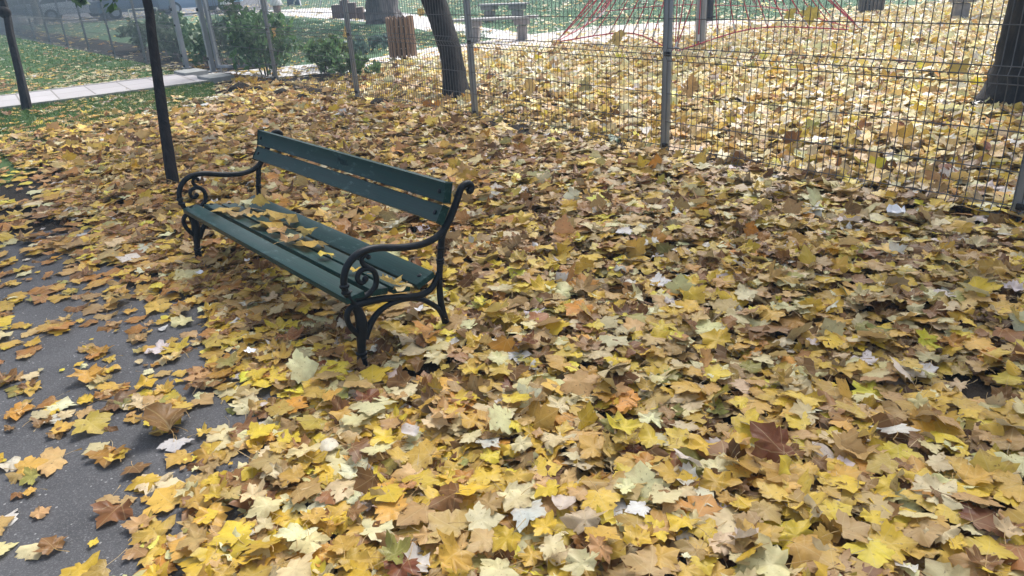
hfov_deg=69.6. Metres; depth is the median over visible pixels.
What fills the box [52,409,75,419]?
maple leaf
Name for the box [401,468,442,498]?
maple leaf
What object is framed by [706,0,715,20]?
post
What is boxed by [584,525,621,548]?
maple leaf
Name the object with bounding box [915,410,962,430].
maple leaf
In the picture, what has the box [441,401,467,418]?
maple leaf
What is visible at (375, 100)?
stone
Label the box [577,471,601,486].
maple leaf
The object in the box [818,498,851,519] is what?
maple leaf
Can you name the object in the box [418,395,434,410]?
maple leaf
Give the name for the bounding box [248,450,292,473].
maple leaf
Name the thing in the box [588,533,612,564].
maple leaf
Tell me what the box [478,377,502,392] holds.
maple leaf
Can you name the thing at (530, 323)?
maple leaf
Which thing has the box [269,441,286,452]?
maple leaf
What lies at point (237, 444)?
maple leaf
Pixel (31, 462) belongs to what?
maple leaf
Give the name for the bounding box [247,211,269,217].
maple leaf
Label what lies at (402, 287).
maple leaf
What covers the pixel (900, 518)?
maple leaf
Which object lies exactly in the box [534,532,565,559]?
maple leaf
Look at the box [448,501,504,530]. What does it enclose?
maple leaf
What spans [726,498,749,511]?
maple leaf
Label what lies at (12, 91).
lawn behind path
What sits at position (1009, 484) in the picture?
maple leaf
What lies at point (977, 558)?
maple leaf
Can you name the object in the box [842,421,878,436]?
maple leaf
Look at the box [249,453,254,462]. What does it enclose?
maple leaf
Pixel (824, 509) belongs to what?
maple leaf
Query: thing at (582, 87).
maple leaf
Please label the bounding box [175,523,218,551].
maple leaf
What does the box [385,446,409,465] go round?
maple leaf
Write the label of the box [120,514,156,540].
maple leaf
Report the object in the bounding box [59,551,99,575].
maple leaf
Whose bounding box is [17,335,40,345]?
maple leaf
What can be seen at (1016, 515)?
maple leaf
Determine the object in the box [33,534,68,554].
maple leaf
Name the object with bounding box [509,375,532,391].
maple leaf
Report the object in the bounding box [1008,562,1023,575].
maple leaf
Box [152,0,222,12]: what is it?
parked car
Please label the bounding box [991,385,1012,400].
maple leaf
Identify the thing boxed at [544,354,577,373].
maple leaf
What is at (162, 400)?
maple leaf
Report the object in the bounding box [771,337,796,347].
maple leaf
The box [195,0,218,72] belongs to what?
gate post
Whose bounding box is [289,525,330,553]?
maple leaf
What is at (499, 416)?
maple leaf
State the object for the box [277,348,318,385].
maple leaf
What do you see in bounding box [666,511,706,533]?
maple leaf
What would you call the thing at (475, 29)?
concrete bench
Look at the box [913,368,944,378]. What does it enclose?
maple leaf
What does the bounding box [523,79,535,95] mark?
maple leaf
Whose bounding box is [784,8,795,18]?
maple leaf
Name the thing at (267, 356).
maple leaf
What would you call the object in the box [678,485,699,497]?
maple leaf
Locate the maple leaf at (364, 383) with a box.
[343,378,382,387]
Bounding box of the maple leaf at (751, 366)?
[739,359,761,373]
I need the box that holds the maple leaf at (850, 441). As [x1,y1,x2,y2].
[820,427,866,457]
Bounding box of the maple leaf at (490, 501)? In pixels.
[467,491,505,515]
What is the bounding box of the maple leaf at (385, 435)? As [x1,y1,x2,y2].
[370,426,399,445]
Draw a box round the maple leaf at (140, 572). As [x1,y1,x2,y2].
[123,569,146,575]
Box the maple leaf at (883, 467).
[879,463,905,481]
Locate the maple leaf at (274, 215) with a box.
[253,208,298,224]
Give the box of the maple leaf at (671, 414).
[658,402,683,418]
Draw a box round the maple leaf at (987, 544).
[963,535,1018,565]
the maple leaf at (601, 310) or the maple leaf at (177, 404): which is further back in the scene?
the maple leaf at (601, 310)
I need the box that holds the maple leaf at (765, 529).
[742,519,771,542]
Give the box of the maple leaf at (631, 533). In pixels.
[621,524,652,550]
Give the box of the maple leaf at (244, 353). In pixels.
[239,346,256,357]
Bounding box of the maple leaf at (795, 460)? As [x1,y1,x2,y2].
[785,453,810,464]
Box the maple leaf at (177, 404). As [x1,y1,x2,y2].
[172,401,193,415]
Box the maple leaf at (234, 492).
[212,485,241,503]
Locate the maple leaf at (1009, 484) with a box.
[990,469,1023,501]
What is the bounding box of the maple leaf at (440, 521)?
[426,508,471,543]
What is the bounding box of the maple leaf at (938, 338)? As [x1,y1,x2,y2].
[915,331,941,339]
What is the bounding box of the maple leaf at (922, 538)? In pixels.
[901,517,947,547]
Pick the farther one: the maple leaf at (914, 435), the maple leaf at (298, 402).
the maple leaf at (298, 402)
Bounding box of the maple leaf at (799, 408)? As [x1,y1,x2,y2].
[788,398,827,424]
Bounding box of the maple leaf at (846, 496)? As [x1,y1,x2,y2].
[836,481,872,505]
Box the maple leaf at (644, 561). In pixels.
[619,545,681,575]
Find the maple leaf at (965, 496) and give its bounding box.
[951,492,1003,506]
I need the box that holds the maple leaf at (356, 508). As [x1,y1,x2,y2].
[343,499,367,520]
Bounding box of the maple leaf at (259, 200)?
[241,194,269,206]
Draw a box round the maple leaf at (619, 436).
[610,430,638,443]
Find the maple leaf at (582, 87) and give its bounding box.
[578,76,592,91]
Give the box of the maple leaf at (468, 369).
[459,362,484,374]
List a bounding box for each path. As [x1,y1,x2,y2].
[0,36,173,94]
[0,74,201,106]
[0,219,686,575]
[209,43,465,77]
[222,8,529,38]
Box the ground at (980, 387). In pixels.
[0,1,1023,564]
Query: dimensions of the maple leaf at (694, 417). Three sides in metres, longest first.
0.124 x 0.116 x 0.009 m
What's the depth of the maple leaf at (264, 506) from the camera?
2.25 m
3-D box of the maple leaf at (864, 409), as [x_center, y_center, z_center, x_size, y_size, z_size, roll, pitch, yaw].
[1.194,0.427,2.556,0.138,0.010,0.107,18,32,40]
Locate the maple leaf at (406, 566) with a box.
[381,545,420,575]
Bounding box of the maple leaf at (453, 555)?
[436,528,478,573]
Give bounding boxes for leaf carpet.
[0,0,1023,575]
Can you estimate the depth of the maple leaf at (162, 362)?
3.26 m
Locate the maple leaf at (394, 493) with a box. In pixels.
[360,478,416,501]
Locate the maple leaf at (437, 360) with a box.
[425,353,447,364]
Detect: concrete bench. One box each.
[453,15,538,41]
[479,2,529,21]
[948,0,976,17]
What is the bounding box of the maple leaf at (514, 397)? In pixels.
[502,391,530,409]
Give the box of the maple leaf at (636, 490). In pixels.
[604,472,646,499]
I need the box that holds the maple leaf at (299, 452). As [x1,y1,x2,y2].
[285,443,320,459]
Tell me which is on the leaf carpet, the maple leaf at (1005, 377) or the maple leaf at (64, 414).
the maple leaf at (1005, 377)
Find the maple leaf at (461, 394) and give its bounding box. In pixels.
[446,388,472,405]
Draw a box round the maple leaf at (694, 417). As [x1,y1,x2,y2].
[683,413,714,423]
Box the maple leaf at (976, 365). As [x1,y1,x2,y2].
[964,360,995,373]
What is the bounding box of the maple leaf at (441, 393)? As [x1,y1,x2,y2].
[434,384,454,398]
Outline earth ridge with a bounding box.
[229,77,558,140]
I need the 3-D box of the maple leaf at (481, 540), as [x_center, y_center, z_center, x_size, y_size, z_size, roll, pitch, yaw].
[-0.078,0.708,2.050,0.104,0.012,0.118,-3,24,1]
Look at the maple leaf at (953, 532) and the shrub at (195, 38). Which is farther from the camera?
the shrub at (195, 38)
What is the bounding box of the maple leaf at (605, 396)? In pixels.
[592,386,613,402]
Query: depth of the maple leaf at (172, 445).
2.66 m
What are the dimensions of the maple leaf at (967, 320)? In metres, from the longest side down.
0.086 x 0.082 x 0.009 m
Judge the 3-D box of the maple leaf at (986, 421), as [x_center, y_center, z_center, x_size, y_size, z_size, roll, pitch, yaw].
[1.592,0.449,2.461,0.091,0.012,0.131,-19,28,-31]
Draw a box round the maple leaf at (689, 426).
[670,420,699,430]
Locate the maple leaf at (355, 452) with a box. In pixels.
[337,437,370,463]
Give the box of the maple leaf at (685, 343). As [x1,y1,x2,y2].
[677,341,693,346]
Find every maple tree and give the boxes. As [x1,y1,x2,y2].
[422,0,470,98]
[970,0,1023,104]
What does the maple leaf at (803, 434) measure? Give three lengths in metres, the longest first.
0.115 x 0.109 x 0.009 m
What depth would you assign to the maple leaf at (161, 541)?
2.19 m
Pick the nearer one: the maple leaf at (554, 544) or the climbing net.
the maple leaf at (554, 544)
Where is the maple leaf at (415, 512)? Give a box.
[396,497,435,525]
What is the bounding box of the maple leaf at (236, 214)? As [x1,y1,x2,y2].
[225,207,250,216]
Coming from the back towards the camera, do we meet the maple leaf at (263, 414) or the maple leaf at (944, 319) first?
the maple leaf at (944, 319)
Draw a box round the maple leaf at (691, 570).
[676,560,705,575]
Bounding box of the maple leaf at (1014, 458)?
[994,452,1023,477]
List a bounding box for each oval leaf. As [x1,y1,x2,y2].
[316,438,338,458]
[401,423,432,436]
[552,490,575,509]
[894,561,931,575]
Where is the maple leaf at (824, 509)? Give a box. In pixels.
[806,504,832,522]
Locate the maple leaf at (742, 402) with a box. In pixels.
[729,396,751,409]
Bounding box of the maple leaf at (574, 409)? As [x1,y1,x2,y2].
[567,402,580,415]
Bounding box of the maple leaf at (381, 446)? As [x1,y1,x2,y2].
[360,440,396,458]
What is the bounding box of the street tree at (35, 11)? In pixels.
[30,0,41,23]
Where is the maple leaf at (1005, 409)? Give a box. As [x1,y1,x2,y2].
[990,400,1023,422]
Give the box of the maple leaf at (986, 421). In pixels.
[962,416,993,425]
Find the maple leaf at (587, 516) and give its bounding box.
[559,506,607,534]
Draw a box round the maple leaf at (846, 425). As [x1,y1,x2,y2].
[829,418,864,430]
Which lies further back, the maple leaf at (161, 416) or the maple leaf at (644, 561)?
the maple leaf at (161, 416)
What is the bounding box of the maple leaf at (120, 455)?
[103,449,127,461]
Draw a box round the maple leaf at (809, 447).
[797,439,823,455]
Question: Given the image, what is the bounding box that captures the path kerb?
[0,74,208,108]
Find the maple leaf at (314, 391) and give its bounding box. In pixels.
[303,386,327,397]
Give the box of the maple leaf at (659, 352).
[648,345,674,357]
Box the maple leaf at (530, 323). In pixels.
[520,317,537,330]
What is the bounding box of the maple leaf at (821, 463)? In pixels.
[808,452,827,470]
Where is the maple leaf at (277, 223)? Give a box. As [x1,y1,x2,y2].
[260,220,291,227]
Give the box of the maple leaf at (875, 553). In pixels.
[842,537,894,567]
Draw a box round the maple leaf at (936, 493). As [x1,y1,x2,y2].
[920,486,955,503]
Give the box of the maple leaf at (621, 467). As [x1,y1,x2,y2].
[612,463,631,476]
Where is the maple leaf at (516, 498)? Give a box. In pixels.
[497,486,532,511]
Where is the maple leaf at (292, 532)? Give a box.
[273,523,317,547]
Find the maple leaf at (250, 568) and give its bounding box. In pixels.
[236,560,272,575]
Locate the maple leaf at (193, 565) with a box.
[177,542,230,575]
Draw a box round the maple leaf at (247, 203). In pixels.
[232,198,253,207]
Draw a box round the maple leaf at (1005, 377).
[986,370,1023,384]
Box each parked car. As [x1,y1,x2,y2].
[9,0,61,17]
[28,0,98,20]
[89,0,170,18]
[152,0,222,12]
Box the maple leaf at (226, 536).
[208,520,255,546]
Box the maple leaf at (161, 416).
[131,401,188,435]
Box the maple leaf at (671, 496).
[639,482,682,503]
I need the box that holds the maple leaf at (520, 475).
[501,467,534,485]
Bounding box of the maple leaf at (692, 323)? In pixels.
[679,314,698,335]
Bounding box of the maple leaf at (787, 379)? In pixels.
[766,364,793,383]
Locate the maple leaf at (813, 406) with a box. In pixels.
[797,396,824,409]
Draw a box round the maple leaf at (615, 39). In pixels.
[607,29,626,46]
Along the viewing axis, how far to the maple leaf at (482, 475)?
2.35 m
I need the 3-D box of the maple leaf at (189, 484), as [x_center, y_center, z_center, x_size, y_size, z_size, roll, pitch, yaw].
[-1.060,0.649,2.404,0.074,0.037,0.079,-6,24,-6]
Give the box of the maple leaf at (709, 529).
[687,518,726,546]
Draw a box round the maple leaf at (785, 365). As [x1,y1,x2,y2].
[767,361,798,373]
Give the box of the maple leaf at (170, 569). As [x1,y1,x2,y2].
[135,555,177,573]
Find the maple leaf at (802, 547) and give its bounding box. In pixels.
[779,534,821,568]
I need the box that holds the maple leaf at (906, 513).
[898,510,937,518]
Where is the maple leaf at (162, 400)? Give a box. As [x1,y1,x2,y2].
[154,395,174,402]
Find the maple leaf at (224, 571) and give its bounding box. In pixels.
[212,562,236,575]
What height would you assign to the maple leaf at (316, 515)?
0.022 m
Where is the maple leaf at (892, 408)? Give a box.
[881,400,920,420]
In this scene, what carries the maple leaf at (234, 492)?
on the leaf carpet
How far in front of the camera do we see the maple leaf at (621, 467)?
2.33 m
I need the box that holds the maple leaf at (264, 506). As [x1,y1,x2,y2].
[244,496,284,517]
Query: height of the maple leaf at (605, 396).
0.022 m
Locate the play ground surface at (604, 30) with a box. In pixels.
[423,19,788,63]
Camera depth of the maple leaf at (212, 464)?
2.53 m
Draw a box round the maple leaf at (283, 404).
[265,399,294,419]
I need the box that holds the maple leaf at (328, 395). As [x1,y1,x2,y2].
[316,388,342,408]
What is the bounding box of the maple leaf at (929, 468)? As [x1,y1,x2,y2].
[901,449,938,473]
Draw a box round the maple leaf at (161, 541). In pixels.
[153,534,175,556]
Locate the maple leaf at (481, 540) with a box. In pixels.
[467,528,502,556]
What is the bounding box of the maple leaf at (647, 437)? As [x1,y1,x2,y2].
[631,422,664,447]
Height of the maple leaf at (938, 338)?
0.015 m
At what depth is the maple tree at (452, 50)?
9.19 m
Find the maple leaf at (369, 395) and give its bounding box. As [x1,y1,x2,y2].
[348,388,380,407]
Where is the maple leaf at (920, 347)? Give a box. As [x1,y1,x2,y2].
[912,342,928,353]
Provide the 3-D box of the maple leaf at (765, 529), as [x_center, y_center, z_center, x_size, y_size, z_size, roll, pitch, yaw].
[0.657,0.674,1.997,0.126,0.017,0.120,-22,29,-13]
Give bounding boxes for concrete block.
[173,68,208,75]
[197,73,234,83]
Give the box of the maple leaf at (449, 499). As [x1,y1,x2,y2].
[428,481,465,512]
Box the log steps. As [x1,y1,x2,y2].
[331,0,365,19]
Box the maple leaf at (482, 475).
[466,467,504,484]
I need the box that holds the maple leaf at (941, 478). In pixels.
[931,471,980,499]
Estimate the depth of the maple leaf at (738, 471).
2.26 m
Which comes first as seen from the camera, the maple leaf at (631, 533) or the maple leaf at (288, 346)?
the maple leaf at (631, 533)
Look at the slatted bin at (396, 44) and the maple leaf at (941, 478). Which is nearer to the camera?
the maple leaf at (941, 478)
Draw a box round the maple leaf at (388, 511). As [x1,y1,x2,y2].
[374,493,412,524]
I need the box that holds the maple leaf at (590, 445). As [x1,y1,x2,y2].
[579,435,609,460]
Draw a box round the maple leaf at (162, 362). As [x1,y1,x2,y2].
[153,354,181,365]
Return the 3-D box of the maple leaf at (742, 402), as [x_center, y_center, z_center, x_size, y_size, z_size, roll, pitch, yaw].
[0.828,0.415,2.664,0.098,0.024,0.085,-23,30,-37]
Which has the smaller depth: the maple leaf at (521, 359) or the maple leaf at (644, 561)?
the maple leaf at (644, 561)
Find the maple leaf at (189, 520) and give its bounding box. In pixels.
[176,514,211,535]
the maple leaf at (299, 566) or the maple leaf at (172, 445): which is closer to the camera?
the maple leaf at (299, 566)
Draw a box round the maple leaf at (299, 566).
[273,551,314,575]
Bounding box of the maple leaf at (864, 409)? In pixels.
[845,399,879,421]
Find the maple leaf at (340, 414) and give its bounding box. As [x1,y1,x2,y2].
[329,406,352,421]
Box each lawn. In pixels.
[0,84,214,185]
[17,0,938,65]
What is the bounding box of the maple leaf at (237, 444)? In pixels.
[233,434,247,449]
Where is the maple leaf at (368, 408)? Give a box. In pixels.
[348,396,396,415]
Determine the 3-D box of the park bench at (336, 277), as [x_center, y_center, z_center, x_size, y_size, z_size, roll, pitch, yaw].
[-1.042,-0.320,3.825,0.716,0.737,1.973,-22,30,-36]
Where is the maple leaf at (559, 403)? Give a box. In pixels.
[546,395,570,413]
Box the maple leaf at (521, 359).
[515,356,531,363]
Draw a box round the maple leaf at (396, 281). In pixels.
[367,273,404,284]
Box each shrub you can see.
[115,17,147,49]
[142,10,193,60]
[180,17,236,68]
[215,0,284,63]
[224,4,297,75]
[296,35,347,74]
[313,33,348,55]
[322,49,380,79]
[342,40,362,53]
[354,33,386,53]
[370,32,387,45]
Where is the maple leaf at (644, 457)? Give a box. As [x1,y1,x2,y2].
[632,452,654,466]
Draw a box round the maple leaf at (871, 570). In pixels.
[828,563,882,575]
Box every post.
[169,0,191,68]
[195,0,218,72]
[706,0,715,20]
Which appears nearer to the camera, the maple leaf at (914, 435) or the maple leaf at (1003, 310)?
the maple leaf at (914, 435)
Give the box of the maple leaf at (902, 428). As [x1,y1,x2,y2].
[870,423,919,439]
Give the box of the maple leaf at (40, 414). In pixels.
[22,410,50,426]
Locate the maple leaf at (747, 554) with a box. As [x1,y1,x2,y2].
[735,543,768,562]
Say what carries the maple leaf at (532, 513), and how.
on the leaf carpet
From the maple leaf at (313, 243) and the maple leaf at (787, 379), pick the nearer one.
the maple leaf at (787, 379)
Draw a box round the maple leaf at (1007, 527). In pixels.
[993,514,1023,544]
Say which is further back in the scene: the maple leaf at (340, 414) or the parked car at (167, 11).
the parked car at (167, 11)
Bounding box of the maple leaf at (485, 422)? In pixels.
[478,410,490,432]
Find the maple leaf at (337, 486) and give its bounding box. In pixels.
[324,478,354,502]
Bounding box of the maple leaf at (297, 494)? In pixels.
[288,476,321,504]
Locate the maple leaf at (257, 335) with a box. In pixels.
[240,332,263,338]
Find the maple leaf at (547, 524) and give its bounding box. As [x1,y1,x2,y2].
[530,510,565,535]
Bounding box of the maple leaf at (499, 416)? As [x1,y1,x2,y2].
[478,398,513,436]
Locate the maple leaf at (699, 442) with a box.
[686,433,720,457]
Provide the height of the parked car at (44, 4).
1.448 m
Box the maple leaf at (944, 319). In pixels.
[932,315,953,322]
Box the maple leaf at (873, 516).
[856,503,887,524]
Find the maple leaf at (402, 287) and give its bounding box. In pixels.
[394,281,411,290]
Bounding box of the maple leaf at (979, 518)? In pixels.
[958,501,1007,538]
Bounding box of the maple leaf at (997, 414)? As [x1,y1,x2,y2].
[982,409,1022,431]
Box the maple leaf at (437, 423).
[410,411,450,429]
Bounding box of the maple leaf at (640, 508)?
[624,501,656,517]
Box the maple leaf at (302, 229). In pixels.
[288,226,317,236]
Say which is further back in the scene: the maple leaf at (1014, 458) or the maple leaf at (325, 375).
the maple leaf at (325, 375)
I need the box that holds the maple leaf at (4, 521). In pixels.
[0,515,14,535]
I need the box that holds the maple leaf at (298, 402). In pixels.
[278,396,308,413]
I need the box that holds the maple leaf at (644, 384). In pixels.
[636,377,657,396]
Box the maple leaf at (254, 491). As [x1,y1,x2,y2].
[239,476,266,502]
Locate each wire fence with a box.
[0,0,186,69]
[206,0,1023,222]
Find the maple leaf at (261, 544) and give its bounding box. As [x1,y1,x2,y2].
[243,537,282,553]
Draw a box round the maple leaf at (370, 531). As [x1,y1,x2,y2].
[359,518,394,542]
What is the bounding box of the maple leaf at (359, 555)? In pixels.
[335,543,373,571]
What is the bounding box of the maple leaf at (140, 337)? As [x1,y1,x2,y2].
[126,332,143,340]
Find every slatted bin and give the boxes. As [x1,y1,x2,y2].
[385,15,416,58]
[857,0,884,10]
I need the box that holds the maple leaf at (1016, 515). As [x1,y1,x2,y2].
[999,501,1023,523]
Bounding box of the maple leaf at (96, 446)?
[81,441,109,454]
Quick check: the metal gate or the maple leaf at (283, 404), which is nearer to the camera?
the maple leaf at (283, 404)
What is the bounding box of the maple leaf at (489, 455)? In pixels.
[477,447,499,468]
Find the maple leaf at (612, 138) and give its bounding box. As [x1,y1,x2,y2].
[607,134,620,141]
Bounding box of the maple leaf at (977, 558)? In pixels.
[965,545,1003,575]
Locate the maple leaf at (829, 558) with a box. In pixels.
[819,543,856,574]
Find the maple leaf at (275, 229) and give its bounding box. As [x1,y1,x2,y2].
[266,226,286,233]
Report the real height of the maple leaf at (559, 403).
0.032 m
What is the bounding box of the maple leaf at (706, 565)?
[689,545,718,575]
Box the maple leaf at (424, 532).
[413,525,436,544]
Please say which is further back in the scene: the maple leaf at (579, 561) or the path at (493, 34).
the path at (493, 34)
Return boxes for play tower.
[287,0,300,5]
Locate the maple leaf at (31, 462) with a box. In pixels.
[4,455,48,474]
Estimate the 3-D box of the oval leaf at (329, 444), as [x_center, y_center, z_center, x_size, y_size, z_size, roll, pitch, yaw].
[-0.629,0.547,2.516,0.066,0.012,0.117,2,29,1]
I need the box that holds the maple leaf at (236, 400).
[232,395,245,403]
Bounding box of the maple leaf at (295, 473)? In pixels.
[277,463,314,486]
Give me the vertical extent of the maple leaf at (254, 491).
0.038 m
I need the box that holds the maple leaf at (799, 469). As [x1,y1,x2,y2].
[790,461,826,484]
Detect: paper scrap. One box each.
[244,346,255,352]
[415,305,423,310]
[886,204,905,215]
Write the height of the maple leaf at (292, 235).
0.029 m
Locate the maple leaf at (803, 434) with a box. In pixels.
[788,429,817,442]
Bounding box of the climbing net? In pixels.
[551,0,866,52]
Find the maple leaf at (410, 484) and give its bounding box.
[398,477,418,491]
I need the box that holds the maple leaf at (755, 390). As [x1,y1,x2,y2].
[742,386,764,399]
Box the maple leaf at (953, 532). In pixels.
[923,523,960,545]
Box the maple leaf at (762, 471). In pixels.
[757,457,771,474]
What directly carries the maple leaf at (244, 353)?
on the leaf carpet
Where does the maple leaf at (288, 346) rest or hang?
on the leaf carpet
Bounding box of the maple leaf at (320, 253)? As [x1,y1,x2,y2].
[318,250,334,257]
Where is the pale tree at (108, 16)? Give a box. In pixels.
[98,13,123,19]
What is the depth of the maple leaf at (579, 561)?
1.93 m
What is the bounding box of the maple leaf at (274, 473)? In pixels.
[260,463,282,478]
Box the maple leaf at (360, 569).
[344,560,385,575]
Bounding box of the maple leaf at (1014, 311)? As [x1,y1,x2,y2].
[1008,303,1023,322]
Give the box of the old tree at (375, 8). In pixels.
[364,0,402,23]
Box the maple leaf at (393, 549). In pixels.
[370,530,410,564]
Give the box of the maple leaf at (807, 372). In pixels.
[795,359,815,381]
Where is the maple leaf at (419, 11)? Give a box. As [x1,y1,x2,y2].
[417,5,424,16]
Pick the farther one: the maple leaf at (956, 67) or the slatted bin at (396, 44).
the slatted bin at (396, 44)
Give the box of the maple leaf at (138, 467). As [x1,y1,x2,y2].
[121,461,151,474]
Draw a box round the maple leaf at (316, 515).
[300,507,331,525]
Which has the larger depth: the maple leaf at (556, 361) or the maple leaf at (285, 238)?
the maple leaf at (285, 238)
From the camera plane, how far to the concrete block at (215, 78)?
12.26 m
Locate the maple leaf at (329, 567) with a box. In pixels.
[317,563,338,575]
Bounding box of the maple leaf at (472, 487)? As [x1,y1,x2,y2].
[455,481,490,495]
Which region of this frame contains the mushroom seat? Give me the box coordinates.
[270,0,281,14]
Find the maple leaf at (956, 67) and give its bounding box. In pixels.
[948,57,969,76]
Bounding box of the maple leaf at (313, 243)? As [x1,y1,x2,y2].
[292,239,327,247]
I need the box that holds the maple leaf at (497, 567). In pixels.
[479,558,521,575]
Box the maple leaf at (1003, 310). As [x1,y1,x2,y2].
[998,307,1010,313]
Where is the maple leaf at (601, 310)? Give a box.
[593,307,612,314]
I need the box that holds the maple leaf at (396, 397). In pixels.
[387,391,407,399]
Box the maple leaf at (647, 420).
[637,411,665,427]
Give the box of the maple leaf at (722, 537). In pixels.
[705,531,734,555]
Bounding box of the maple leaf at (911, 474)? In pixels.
[897,468,947,485]
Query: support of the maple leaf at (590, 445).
on the leaf carpet
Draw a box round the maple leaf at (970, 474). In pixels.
[954,463,994,485]
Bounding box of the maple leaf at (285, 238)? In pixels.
[273,232,299,244]
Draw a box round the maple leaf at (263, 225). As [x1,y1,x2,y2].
[249,221,267,227]
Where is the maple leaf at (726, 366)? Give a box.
[716,362,735,369]
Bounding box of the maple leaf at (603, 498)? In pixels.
[580,480,622,511]
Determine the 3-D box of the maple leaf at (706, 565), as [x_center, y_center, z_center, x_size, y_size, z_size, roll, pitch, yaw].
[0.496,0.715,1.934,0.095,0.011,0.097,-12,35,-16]
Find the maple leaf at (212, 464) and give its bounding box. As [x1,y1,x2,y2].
[197,457,230,473]
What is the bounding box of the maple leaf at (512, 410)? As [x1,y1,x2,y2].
[502,406,517,417]
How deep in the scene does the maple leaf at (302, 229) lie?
3.75 m
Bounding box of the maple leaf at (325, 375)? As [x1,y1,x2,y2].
[310,371,342,381]
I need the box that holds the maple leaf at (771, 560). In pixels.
[739,532,808,575]
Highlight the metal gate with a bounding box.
[202,0,277,67]
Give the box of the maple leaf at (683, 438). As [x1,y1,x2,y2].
[673,426,688,442]
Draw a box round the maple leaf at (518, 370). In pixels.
[502,362,529,379]
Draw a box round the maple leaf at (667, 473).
[650,460,680,483]
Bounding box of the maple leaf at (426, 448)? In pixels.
[405,438,443,471]
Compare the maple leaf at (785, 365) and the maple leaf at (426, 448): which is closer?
the maple leaf at (426, 448)
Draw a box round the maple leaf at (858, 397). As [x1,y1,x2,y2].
[851,393,882,402]
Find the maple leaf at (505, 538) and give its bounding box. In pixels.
[492,518,525,552]
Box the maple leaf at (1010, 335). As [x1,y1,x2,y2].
[990,321,1023,341]
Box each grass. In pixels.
[215,16,496,64]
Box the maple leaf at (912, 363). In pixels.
[901,356,925,372]
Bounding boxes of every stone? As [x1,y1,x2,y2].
[228,82,251,91]
[248,86,262,89]
[273,88,288,94]
[296,94,309,98]
[370,98,388,103]
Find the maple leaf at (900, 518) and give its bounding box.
[881,505,915,527]
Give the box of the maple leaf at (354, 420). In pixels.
[326,412,371,431]
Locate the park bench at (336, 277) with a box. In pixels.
[176,129,474,366]
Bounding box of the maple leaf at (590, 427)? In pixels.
[574,417,607,432]
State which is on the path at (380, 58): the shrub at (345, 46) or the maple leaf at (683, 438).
the shrub at (345, 46)
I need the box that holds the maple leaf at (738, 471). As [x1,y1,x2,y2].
[725,462,753,477]
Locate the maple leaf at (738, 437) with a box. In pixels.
[720,427,750,449]
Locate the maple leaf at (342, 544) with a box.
[325,535,359,555]
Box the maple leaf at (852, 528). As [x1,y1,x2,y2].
[821,508,870,543]
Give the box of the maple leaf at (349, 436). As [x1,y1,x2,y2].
[339,427,361,443]
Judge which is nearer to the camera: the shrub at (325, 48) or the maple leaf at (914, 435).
the maple leaf at (914, 435)
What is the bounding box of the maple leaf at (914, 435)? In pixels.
[908,431,928,452]
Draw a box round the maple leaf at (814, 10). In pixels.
[799,5,819,24]
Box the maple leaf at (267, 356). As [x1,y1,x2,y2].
[252,352,281,361]
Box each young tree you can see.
[0,0,119,109]
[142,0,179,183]
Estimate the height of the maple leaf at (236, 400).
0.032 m
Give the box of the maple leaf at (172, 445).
[157,434,193,452]
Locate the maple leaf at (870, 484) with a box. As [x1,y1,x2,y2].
[855,474,878,491]
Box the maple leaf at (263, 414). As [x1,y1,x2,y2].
[253,405,269,418]
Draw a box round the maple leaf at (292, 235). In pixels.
[286,233,304,237]
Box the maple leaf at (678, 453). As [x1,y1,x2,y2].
[666,447,701,465]
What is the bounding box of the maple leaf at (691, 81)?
[682,74,699,97]
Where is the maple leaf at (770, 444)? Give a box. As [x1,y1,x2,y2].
[750,421,794,462]
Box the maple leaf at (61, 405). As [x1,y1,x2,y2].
[46,396,78,410]
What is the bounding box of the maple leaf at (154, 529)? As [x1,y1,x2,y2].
[128,514,175,544]
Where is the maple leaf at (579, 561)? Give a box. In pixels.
[560,548,599,575]
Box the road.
[12,0,272,25]
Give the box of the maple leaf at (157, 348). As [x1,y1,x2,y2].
[144,339,169,353]
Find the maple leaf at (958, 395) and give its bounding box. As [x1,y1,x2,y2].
[935,388,962,399]
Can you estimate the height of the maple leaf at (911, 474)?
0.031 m
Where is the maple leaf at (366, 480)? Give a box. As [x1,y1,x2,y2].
[353,464,381,493]
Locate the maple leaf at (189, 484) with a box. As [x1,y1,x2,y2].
[173,478,198,497]
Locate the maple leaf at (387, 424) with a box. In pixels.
[380,418,400,430]
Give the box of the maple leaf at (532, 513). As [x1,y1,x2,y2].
[510,499,546,532]
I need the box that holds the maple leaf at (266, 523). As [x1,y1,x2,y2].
[255,516,279,532]
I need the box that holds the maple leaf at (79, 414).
[70,405,95,418]
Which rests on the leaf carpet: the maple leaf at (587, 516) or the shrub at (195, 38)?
the maple leaf at (587, 516)
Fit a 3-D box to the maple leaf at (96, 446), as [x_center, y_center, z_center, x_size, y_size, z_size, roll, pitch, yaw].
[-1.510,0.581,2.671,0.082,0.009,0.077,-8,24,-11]
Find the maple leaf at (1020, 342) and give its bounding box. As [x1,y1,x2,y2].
[1012,339,1023,346]
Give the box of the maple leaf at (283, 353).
[266,342,291,364]
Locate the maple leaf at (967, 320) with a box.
[962,318,978,326]
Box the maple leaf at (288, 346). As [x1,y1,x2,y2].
[286,340,305,348]
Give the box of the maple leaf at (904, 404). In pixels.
[893,398,940,414]
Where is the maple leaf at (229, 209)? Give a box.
[212,207,240,212]

